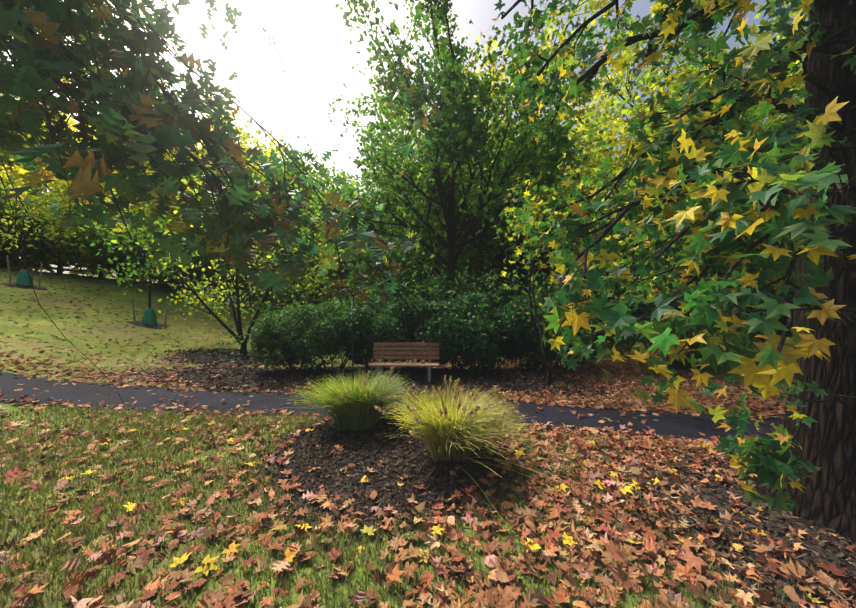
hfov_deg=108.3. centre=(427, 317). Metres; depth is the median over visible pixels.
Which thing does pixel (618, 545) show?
fallen leaves
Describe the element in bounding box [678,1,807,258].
tree
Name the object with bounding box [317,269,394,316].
shrub
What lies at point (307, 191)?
tree
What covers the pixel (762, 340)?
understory
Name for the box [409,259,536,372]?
shrub
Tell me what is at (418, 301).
shrub
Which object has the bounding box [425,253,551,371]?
shrub
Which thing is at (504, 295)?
shrub
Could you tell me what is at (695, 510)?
mulch beds
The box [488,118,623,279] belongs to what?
tree
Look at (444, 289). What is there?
shrub
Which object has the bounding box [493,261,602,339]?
understory
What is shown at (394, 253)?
tree
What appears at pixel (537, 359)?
shrub
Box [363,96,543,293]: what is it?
tree
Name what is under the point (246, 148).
tree
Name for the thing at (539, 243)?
young tree
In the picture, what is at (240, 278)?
tree
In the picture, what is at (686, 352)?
shrub
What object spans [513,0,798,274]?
tree
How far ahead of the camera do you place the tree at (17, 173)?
21.69 m
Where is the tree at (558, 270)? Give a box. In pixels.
[525,238,604,285]
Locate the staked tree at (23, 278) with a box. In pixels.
[0,166,84,288]
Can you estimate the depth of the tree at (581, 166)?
18.16 m
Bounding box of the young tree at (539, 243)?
[489,119,719,386]
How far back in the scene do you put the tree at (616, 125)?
22.75 m
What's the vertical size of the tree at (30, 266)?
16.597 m
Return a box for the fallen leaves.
[0,267,855,607]
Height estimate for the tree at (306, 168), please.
14.093 m
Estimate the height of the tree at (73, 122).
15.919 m
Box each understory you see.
[0,160,95,264]
[0,197,142,278]
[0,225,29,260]
[117,223,235,294]
[227,230,322,314]
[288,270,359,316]
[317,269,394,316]
[349,253,476,313]
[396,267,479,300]
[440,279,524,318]
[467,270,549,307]
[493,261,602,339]
[532,278,638,342]
[557,192,795,354]
[724,254,792,356]
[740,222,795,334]
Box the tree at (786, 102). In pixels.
[680,60,804,248]
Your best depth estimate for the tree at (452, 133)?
14.27 m
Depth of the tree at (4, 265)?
22.84 m
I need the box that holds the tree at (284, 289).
[209,189,346,294]
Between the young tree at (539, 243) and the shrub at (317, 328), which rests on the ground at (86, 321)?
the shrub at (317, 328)
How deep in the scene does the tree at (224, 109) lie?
41.77 m
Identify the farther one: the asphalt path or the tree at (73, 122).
the tree at (73, 122)
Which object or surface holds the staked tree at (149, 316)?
on the ground at (86, 321)
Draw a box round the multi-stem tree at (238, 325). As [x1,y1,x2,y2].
[55,118,377,355]
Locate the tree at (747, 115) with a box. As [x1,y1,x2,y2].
[567,13,806,275]
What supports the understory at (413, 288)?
on the ground at (86, 321)
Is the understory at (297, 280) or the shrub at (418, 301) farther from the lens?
the understory at (297, 280)
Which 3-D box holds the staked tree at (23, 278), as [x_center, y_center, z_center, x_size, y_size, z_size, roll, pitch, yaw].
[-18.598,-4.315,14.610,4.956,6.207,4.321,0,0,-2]
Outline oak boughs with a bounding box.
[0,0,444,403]
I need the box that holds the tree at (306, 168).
[137,135,338,305]
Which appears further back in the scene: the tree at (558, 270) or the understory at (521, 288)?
the tree at (558, 270)
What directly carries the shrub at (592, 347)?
on the ground at (86, 321)
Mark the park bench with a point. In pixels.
(383, 351)
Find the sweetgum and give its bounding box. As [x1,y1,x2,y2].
[492,0,855,541]
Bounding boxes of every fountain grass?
[271,366,429,430]
[374,375,577,528]
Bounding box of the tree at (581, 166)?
[393,0,724,316]
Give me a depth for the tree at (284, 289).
35.00 m
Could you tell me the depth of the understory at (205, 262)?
20.34 m
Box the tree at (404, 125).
[333,88,509,281]
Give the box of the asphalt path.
[0,371,783,449]
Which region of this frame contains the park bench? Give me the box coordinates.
[368,342,438,381]
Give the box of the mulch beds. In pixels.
[3,282,855,607]
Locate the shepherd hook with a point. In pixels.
(352, 333)
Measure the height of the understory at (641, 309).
5.913 m
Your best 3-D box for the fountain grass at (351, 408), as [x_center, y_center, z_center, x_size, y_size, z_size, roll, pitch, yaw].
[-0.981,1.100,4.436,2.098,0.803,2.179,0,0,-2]
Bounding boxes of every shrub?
[210,248,412,373]
[219,282,358,371]
[318,275,419,370]
[363,249,507,370]
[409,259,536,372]
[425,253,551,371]
[485,285,607,371]
[509,272,632,369]
[622,284,766,369]
[673,275,791,362]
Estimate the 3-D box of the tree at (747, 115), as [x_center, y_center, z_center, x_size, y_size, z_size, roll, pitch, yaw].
[22.162,-11.313,24.938,19.060,25.829,22.766,0,0,-2]
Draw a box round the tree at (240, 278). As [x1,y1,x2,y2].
[232,219,333,294]
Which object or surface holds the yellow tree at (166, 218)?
on the ground at (86, 321)
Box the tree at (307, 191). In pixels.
[221,160,399,282]
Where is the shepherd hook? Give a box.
[338,289,353,387]
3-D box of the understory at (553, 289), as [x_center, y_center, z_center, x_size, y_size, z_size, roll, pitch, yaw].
[8.533,-0.670,15.843,6.930,4.454,6.983,0,0,-2]
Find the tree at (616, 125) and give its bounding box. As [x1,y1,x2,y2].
[441,8,712,288]
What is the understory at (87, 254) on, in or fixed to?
on the ground at (86, 321)
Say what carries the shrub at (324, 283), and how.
on the ground at (86, 321)
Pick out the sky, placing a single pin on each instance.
(307, 115)
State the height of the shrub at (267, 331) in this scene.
2.785 m
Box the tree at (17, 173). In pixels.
[0,117,256,289]
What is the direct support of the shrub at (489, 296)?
on the ground at (86, 321)
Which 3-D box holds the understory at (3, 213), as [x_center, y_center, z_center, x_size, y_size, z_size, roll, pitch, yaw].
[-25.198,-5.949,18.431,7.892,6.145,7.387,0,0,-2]
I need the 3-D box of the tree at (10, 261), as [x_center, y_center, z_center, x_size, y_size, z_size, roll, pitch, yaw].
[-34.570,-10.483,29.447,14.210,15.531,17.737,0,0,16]
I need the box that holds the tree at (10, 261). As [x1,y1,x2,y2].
[9,251,115,278]
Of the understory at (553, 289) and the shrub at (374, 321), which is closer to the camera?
the shrub at (374, 321)
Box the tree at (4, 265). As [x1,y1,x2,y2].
[0,95,118,269]
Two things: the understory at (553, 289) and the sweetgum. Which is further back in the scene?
the understory at (553, 289)
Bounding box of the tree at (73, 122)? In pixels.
[1,68,222,277]
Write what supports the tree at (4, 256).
on the ground at (86, 321)
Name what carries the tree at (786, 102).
on the ground at (86, 321)
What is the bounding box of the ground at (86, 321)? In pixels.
[0,267,786,607]
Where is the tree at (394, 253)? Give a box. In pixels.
[231,160,478,311]
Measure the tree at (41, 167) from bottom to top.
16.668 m
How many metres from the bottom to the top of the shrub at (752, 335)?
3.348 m
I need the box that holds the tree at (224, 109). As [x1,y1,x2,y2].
[206,92,341,289]
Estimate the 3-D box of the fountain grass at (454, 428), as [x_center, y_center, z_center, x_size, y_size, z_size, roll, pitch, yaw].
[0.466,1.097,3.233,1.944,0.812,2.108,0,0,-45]
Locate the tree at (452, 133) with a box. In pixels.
[307,0,612,302]
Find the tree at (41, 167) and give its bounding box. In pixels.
[30,142,258,284]
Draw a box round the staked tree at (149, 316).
[68,202,196,326]
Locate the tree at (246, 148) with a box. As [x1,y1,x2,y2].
[23,83,290,293]
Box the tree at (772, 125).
[619,94,802,261]
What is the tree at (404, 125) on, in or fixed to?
on the ground at (86, 321)
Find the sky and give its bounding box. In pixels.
[2,0,807,291]
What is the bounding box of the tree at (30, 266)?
[1,115,178,278]
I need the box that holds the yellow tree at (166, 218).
[0,159,210,281]

